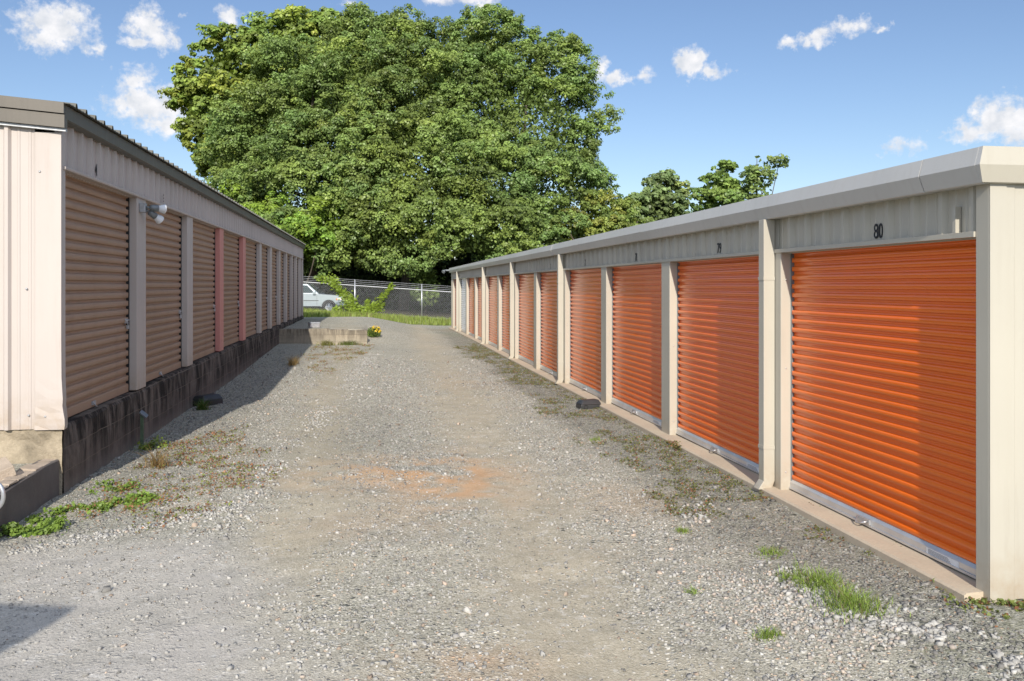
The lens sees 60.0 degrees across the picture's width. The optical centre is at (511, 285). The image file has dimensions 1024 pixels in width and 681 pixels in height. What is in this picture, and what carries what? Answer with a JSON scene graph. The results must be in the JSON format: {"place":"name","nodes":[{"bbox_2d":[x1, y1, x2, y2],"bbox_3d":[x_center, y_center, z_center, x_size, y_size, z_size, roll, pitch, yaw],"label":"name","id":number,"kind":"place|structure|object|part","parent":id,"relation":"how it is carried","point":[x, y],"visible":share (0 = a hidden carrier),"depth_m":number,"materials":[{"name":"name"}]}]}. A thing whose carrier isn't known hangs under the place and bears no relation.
{"place":"outdoors","nodes":[
{"label":"outdoors","id":0,"kind":"place"},
{"bbox_2d":[308,322,319,327],"bbox_3d":[-6.804,1.349,30.500,0.370,0.185,0.290,0,0,-26],"label":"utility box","id":1,"kind":"object","parent":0,"point":[313,324],"visible":1,"depth_m":30.38,"materials":[{"name":"metal"}]},
{"bbox_2d":[0,306,1023,680],"bbox_3d":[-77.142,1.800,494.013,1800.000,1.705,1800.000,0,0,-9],"label":"ground","id":2,"kind":"structure","parent":0,"point":[202,658],"depth_m":6.22,"materials":[{"name":"grey gravel"}]},
{"bbox_2d":[0,483,5,507],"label":"pipe rail","id":3,"kind":"object","parent":2,"relation":"on","point":[3,495],"visible":1,"depth_m":6.74,"materials":[{"name":"metal"}]},
{"bbox_2d":[0,457,15,480],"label":"concrete chunk","id":4,"kind":"object","parent":2,"relation":"on","point":[7,468],"visible":1,"depth_m":7.78,"materials":[{"name":"beige concrete"}]},
{"bbox_2d":[0,459,58,534],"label":"wall","id":5,"kind":"structure","parent":2,"relation":"on","point":[31,488],"depth_m":7.92,"materials":[{"name":"grey concrete"}]},
{"bbox_2d":[0,509,92,542],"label":"weed patch","id":6,"kind":"object","parent":2,"relation":"on","point":[55,524],"visible":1,"depth_m":7.35,"materials":[{"name":"green plant"}]},
{"bbox_2d":[40,488,160,517],"bbox_3d":[-3.737,1.990,8.091,1.017,0.136,0.485,0,0,-34],"label":"weed patch","id":7,"kind":"object","parent":2,"relation":"on","point":[138,497],"visible":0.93,"depth_m":8.14,"materials":[{"name":"green plant"}]},
{"bbox_2d":[85,479,141,494],"bbox_3d":[-3.975,1.995,8.832,0.548,0.103,0.497,0,0,-9],"label":"weed patch","id":8,"kind":"object","parent":2,"relation":"on","point":[127,485],"visible":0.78,"depth_m":8.83,"materials":[{"name":"green plant"}]},
{"bbox_2d":[139,410,147,445],"bbox_3d":[-4.678,1.836,11.274,0.093,0.510,0.102,0,0,-9],"label":"marker post","id":9,"kind":"object","parent":2,"relation":"on","point":[143,414],"visible":0.93,"depth_m":11.26,"materials":[{"name":"metal"}]},
{"bbox_2d":[133,435,171,451],"bbox_3d":[-4.467,1.977,11.162,0.379,0.149,0.684,0,0,18],"label":"weed patch","id":10,"kind":"object","parent":2,"relation":"on","point":[144,447],"visible":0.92,"depth_m":11.07,"materials":[{"name":"green plant"}]},
{"bbox_2d":[0,95,305,494],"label":"storage building","id":11,"kind":"structure","parent":2,"relation":"on","point":[119,311],"depth_m":10.46,"materials":[{"name":"beige paint"}]},
{"bbox_2d":[65,175,129,416],"bbox_3d":[-4.692,0.091,10.013,0.088,2.551,2.735,0,0,-9],"label":"roll up door","id":12,"kind":"structure","parent":11,"relation":"in","point":[96,220],"depth_m":10.01,"materials":[{"name":"beige paint"}]},
{"bbox_2d":[139,203,166,223],"bbox_3d":[-4.723,-0.941,11.655,0.339,0.258,0.208,0,0,-31],"label":"floodlight","id":13,"kind":"object","parent":11,"relation":"attached to","point":[152,214],"visible":1,"depth_m":11.61,"materials":[{"name":"metal"}]},
{"bbox_2d":[146,205,181,381],"bbox_3d":[-5.177,0.080,13.116,0.088,2.529,2.715,0,0,-9],"label":"roll up door","id":14,"kind":"structure","parent":11,"relation":"in","point":[163,239],"depth_m":13.25,"materials":[{"name":"beige paint"}]},
{"bbox_2d":[193,221,215,360],"bbox_3d":[-5.665,0.062,16.192,0.072,2.495,2.705,0,0,-9],"label":"roll up door","id":15,"kind":"structure","parent":11,"relation":"in","point":[203,235],"depth_m":16.39,"materials":[{"name":"beige paint"}]},
{"bbox_2d":[224,232,239,346],"bbox_3d":[-6.148,0.051,19.285,0.072,2.472,2.765,0,0,-9],"label":"roll up door","id":16,"kind":"structure","parent":11,"relation":"in","point":[230,241],"depth_m":19.60,"materials":[{"name":"beige paint"}]},
{"bbox_2d":[246,240,256,336],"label":"roll up door","id":17,"kind":"structure","parent":11,"relation":"in","point":[250,246],"depth_m":22.80,"materials":[{"name":"beige paint"}]},
{"bbox_2d":[262,246,267,330],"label":"roll up door","id":18,"kind":"structure","parent":11,"relation":"in","point":[264,254],"depth_m":25.54,"materials":[{"name":"beige paint"}]},
{"bbox_2d":[272,249,276,325],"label":"roll up door","id":19,"kind":"structure","parent":11,"relation":"in","point":[274,296],"depth_m":28.09,"materials":[{"name":"beige paint"}]},
{"bbox_2d":[281,253,283,322],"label":"roll up door","id":20,"kind":"structure","parent":11,"relation":"in","point":[281,253],"depth_m":30.54,"materials":[{"name":"beige paint"}]},
{"bbox_2d":[287,255,288,319],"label":"roll up door","id":21,"kind":"structure","parent":11,"relation":"in","point":[287,255],"depth_m":32.67,"materials":[{"name":"beige paint"}]},
{"bbox_2d":[136,444,183,468],"bbox_3d":[-3.936,1.907,9.873,0.682,0.248,0.717,0,0,-9],"label":"grass tuft","id":22,"kind":"object","parent":2,"relation":"on","point":[161,462],"visible":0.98,"depth_m":9.85,"materials":[{"name":"brown plant"}]},
{"bbox_2d":[193,397,212,410],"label":"grass tuft","id":23,"kind":"object","parent":2,"relation":"on","point":[202,405],"visible":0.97,"depth_m":14.40,"materials":[{"name":"green plant"}]},
{"bbox_2d":[40,344,374,535],"bbox_3d":[-4.255,1.953,17.865,1.981,0.206,21.504,0,0,-6],"label":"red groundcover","id":24,"kind":"object","parent":2,"relation":"on","point":[202,467],"visible":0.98,"depth_m":9.23,"materials":[{"name":"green plant"}]},
{"bbox_2d":[193,393,222,405],"bbox_3d":[-5.159,1.931,15.030,0.312,0.172,0.425,0,0,30],"label":"bait station","id":25,"kind":"object","parent":2,"relation":"on","point":[216,399],"visible":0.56,"depth_m":14.95,"materials":[{"name":"black plastic"}]},
{"bbox_2d":[157,4,354,185],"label":"shade tree","id":26,"kind":"object","parent":2,"relation":"on","point":[190,93],"visible":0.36,"depth_m":78.17,"materials":[{"name":"green plant"}]},
{"bbox_2d":[218,179,359,283],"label":"shrubby tree","id":27,"kind":"object","parent":2,"relation":"on","point":[302,226],"visible":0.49,"depth_m":61.58,"materials":[{"name":"green plant"}]},
{"bbox_2d":[281,355,302,366],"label":"grass tuft","id":28,"kind":"object","parent":2,"relation":"on","point":[293,361],"visible":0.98,"depth_m":21.98,"materials":[{"name":"brown plant"}]},
{"bbox_2d":[191,3,412,286],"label":"shade tree","id":29,"kind":"object","parent":2,"relation":"on","point":[300,168],"visible":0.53,"depth_m":67.29,"materials":[{"name":"green plant"}]},
{"bbox_2d":[279,328,366,344],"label":"retaining wall","id":30,"kind":"structure","parent":2,"relation":"on","point":[302,336],"depth_m":28.69,"materials":[{"name":"beige concrete"}]},
{"bbox_2d":[303,284,345,309],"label":"car","id":31,"kind":"object","parent":2,"relation":"on","point":[317,301],"visible":0.34,"depth_m":57.05,"materials":[{"name":"white paint"}]},
{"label":"side window","id":32,"kind":"part","parent":31,"relation":"part of","materials":[{"name":"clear glass"}]},
{"bbox_2d":[315,340,337,345],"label":"grass tuft","id":33,"kind":"object","parent":2,"relation":"on","point":[326,343],"visible":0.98,"depth_m":28.30,"materials":[{"name":"green plant"}]},
{"bbox_2d":[303,260,355,293],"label":"shrub","id":34,"kind":"object","parent":2,"relation":"on","point":[333,271],"visible":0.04,"depth_m":72.92,"materials":[{"name":"green plant"}]},
{"bbox_2d":[333,340,361,345],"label":"grass tuft","id":35,"kind":"object","parent":2,"relation":"on","point":[348,343],"visible":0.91,"depth_m":28.61,"materials":[{"name":"green plant"}]},
{"bbox_2d":[304,244,396,306],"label":"shrub","id":36,"kind":"object","parent":2,"relation":"on","point":[350,273],"visible":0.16,"depth_m":72.92,"materials":[{"name":"green plant"}]},
{"bbox_2d":[367,325,381,336],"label":"flowering plant","id":37,"kind":"object","parent":2,"relation":"on","point":[374,332],"visible":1,"depth_m":30.25,"materials":[{"name":"green plant"}]},
{"bbox_2d":[303,308,450,325],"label":"grass verge","id":38,"kind":"object","parent":2,"relation":"on","point":[410,319],"depth_m":45.86,"materials":[{"name":"green plant"}]},
{"bbox_2d":[303,276,450,318],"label":"chain link fence","id":39,"kind":"object","parent":2,"relation":"on","point":[421,289],"visible":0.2,"depth_m":53.97,"materials":[{"name":"metal"}]},
{"bbox_2d":[314,272,369,312],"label":"climbing vine","id":40,"kind":"object","parent":39,"relation":"attached to","point":[349,300],"visible":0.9,"depth_m":53.85,"materials":[{"name":"green plant"}]},
{"bbox_2d":[355,282,395,312],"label":"climbing vine","id":41,"kind":"object","parent":39,"relation":"attached to","point":[372,307],"visible":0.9,"depth_m":53.85,"materials":[{"name":"green plant"}]},
{"bbox_2d":[285,1,507,310],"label":"shade tree","id":42,"kind":"object","parent":2,"relation":"on","point":[397,66],"visible":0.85,"depth_m":64.22,"materials":[{"name":"green plant"}]},
{"bbox_2d":[345,244,466,310],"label":"shrub","id":43,"kind":"object","parent":2,"relation":"on","point":[374,278],"visible":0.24,"depth_m":71.97,"materials":[{"name":"green plant"}]},
{"bbox_2d":[307,235,545,275],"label":"woods","id":44,"kind":"object","parent":2,"relation":"on","point":[461,254],"depth_m":89.95,"materials":[{"name":"green plant"}]},
{"bbox_2d":[409,269,445,313],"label":"bush","id":45,"kind":"object","parent":2,"relation":"on","point":[428,279],"visible":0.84,"depth_m":63.50,"materials":[{"name":"green plant"}]},
{"bbox_2d":[409,241,487,312],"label":"shrub","id":46,"kind":"object","parent":2,"relation":"on","point":[448,274],"visible":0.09,"depth_m":73.36,"materials":[{"name":"green plant"}]},
{"bbox_2d":[449,240,541,303],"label":"shrub","id":47,"kind":"object","parent":2,"relation":"on","point":[468,262],"visible":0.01,"depth_m":72.39,"materials":[{"name":"green plant"}]},
{"bbox_2d":[415,3,624,261],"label":"shade tree","id":48,"kind":"object","parent":2,"relation":"on","point":[521,211],"visible":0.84,"depth_m":67.13,"materials":[{"name":"green plant"}]},
{"bbox_2d":[576,399,600,408],"bbox_3d":[1.212,1.867,14.024,0.340,0.137,0.252,0,0,-17],"label":"bait station","id":49,"kind":"object","parent":2,"relation":"on","point":[587,403],"visible":0.98,"depth_m":13.94,"materials":[{"name":"black plastic"}]},
{"bbox_2d":[547,186,653,243],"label":"shrubby tree","id":50,"kind":"object","parent":2,"relation":"on","point":[618,217],"visible":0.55,"depth_m":64.59,"materials":[{"name":"green plant"}]},
{"bbox_2d":[598,193,645,215],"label":"tree","id":51,"kind":"object","parent":2,"relation":"on","point":[622,195],"visible":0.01,"depth_m":134.60,"materials":[{"name":"green plant"}]},
{"bbox_2d":[627,167,696,223],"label":"tree","id":52,"kind":"object","parent":2,"relation":"on","point":[656,197],"visible":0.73,"depth_m":113.37,"materials":[{"name":"green plant"}]},
{"bbox_2d":[454,343,876,558],"bbox_3d":[0.156,1.926,18.076,1.175,0.126,24.319,0,0,-9],"label":"moss groundcover","id":53,"kind":"object","parent":2,"relation":"on","point":[475,349],"visible":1,"depth_m":9.87,"materials":[{"name":"green plant"}]},
{"bbox_2d":[665,440,683,451],"bbox_3d":[1.936,1.884,10.482,0.224,0.080,0.815,0,0,-9],"label":"weed patch","id":54,"kind":"object","parent":2,"relation":"on","point":[672,443],"visible":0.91,"depth_m":10.46,"materials":[{"name":"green plant"}]},
{"bbox_2d":[673,524,691,533],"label":"grass tuft","id":55,"kind":"object","parent":2,"relation":"on","point":[682,530],"visible":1,"depth_m":7.02,"materials":[{"name":"green plant"}]},
{"bbox_2d":[681,585,703,595],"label":"grass tuft","id":56,"kind":"object","parent":2,"relation":"on","point":[692,591],"visible":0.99,"depth_m":5.61,"materials":[{"name":"green plant"}]},
{"bbox_2d":[687,159,751,211],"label":"tree","id":57,"kind":"object","parent":2,"relation":"on","point":[727,189],"visible":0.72,"depth_m":117.05,"materials":[{"name":"green plant"}]},
{"bbox_2d":[448,146,1023,602],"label":"storage building","id":58,"kind":"structure","parent":2,"relation":"on","point":[842,356],"depth_m":7.24,"materials":[{"name":"beige metal"}]},
{"bbox_2d":[455,279,455,327],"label":"roll up door","id":59,"kind":"structure","parent":58,"relation":"in","point":[455,279],"depth_m":40.98,"materials":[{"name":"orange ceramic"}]},
{"bbox_2d":[461,279,465,332],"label":"roll up door","id":60,"kind":"structure","parent":58,"relation":"in","point":[463,329],"depth_m":37.15,"materials":[{"name":"white paint"}]},
{"bbox_2d":[469,278,473,336],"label":"roll up door","id":61,"kind":"structure","parent":58,"relation":"in","point":[471,280],"depth_m":34.30,"materials":[{"name":"orange metal"}]},
{"bbox_2d":[478,277,481,339],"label":"roll up door","id":62,"kind":"structure","parent":58,"relation":"in","point":[480,278],"depth_m":31.60,"materials":[{"name":"orange metal"}]},
{"bbox_2d":[488,276,496,347],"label":"roll up door","id":63,"kind":"structure","parent":58,"relation":"in","point":[493,280],"depth_m":28.18,"materials":[{"name":"orange metal"}]},
{"bbox_2d":[501,275,509,353],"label":"roll up door","id":64,"kind":"structure","parent":58,"relation":"in","point":[506,279],"depth_m":25.43,"materials":[{"name":"orange metal"}]},
{"bbox_2d":[518,273,533,365],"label":"roll up door","id":65,"kind":"structure","parent":58,"relation":"in","point":[526,354],"depth_m":21.97,"materials":[{"name":"orange metal"}]},
{"bbox_2d":[540,272,556,376],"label":"roll up door","id":66,"kind":"structure","parent":58,"relation":"in","point":[549,279],"depth_m":19.19,"materials":[{"name":"orange metal"}]},
{"bbox_2d":[569,268,600,397],"bbox_3d":[1.312,0.788,15.731,0.107,2.176,2.820,0,0,-9],"label":"roll up door","id":67,"kind":"structure","parent":58,"relation":"in","point":[586,283],"depth_m":15.81,"materials":[{"name":"orange metal"}]},
{"bbox_2d":[611,264,661,426],"bbox_3d":[1.783,0.782,12.717,0.107,2.164,2.820,0,0,-9],"label":"roll up door","id":68,"kind":"structure","parent":58,"relation":"in","point":[637,306],"depth_m":12.71,"materials":[{"name":"orange metal"}]},
{"bbox_2d":[676,256,758,473],"bbox_3d":[2.254,0.776,9.704,0.107,2.153,2.820,0,0,-9],"label":"roll up door","id":69,"kind":"structure","parent":58,"relation":"in","point":[719,298],"depth_m":9.69,"materials":[{"name":"orange metal"}]},
{"bbox_2d":[789,239,975,579],"bbox_3d":[2.716,0.774,6.740,0.107,2.148,2.720,0,0,-9],"label":"roll up door","id":70,"kind":"structure","parent":58,"relation":"in","point":[884,338],"depth_m":6.49,"materials":[{"name":"orange metal"}]},
{"bbox_2d":[738,153,789,199],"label":"tree","id":71,"kind":"object","parent":2,"relation":"on","point":[754,174],"visible":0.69,"depth_m":115.09,"materials":[{"name":"green plant"}]},
{"bbox_2d":[749,624,784,642],"bbox_3d":[1.402,1.911,4.872,0.253,0.066,0.188,0,0,-34],"label":"grass tuft","id":72,"kind":"object","parent":2,"relation":"on","point":[769,634],"visible":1,"depth_m":4.86,"materials":[{"name":"green plant"}]},
{"bbox_2d":[749,544,794,560],"bbox_3d":[1.846,1.907,6.364,0.329,0.062,0.348,0,0,-39],"label":"grass tuft","id":73,"kind":"object","parent":2,"relation":"on","point":[769,550],"visible":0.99,"depth_m":6.35,"materials":[{"name":"green plant"}]},
{"bbox_2d":[773,570,802,582],"bbox_3d":[1.807,1.904,5.787,0.257,0.061,0.236,0,0,-9],"label":"grass tuft","id":74,"kind":"object","parent":2,"relation":"on","point":[787,576],"visible":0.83,"depth_m":5.81,"materials":[{"name":"green plant"}]},
{"bbox_2d":[765,559,875,601],"bbox_3d":[1.950,1.877,5.628,0.576,0.125,0.834,0,0,6],"label":"grass tuft","id":75,"kind":"object","parent":2,"relation":"on","point":[819,580],"visible":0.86,"depth_m":5.67,"materials":[{"name":"green plant"}]},
{"bbox_2d":[792,576,910,623],"bbox_3d":[2.007,1.866,5.245,0.674,0.144,0.618,0,0,27],"label":"grass tuft","id":76,"kind":"object","parent":2,"relation":"on","point":[857,600],"visible":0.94,"depth_m":5.23,"materials":[{"name":"green plant"}]},
{"bbox_2d":[921,579,1023,626],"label":"weed patch","id":77,"kind":"object","parent":2,"relation":"on","point":[1016,605],"visible":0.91,"depth_m":5.26,"materials":[{"name":"green foliage"}]},
{"bbox_2d":[0,0,1023,258],"label":"sky","id":78,"kind":"structure","parent":0,"point":[840,89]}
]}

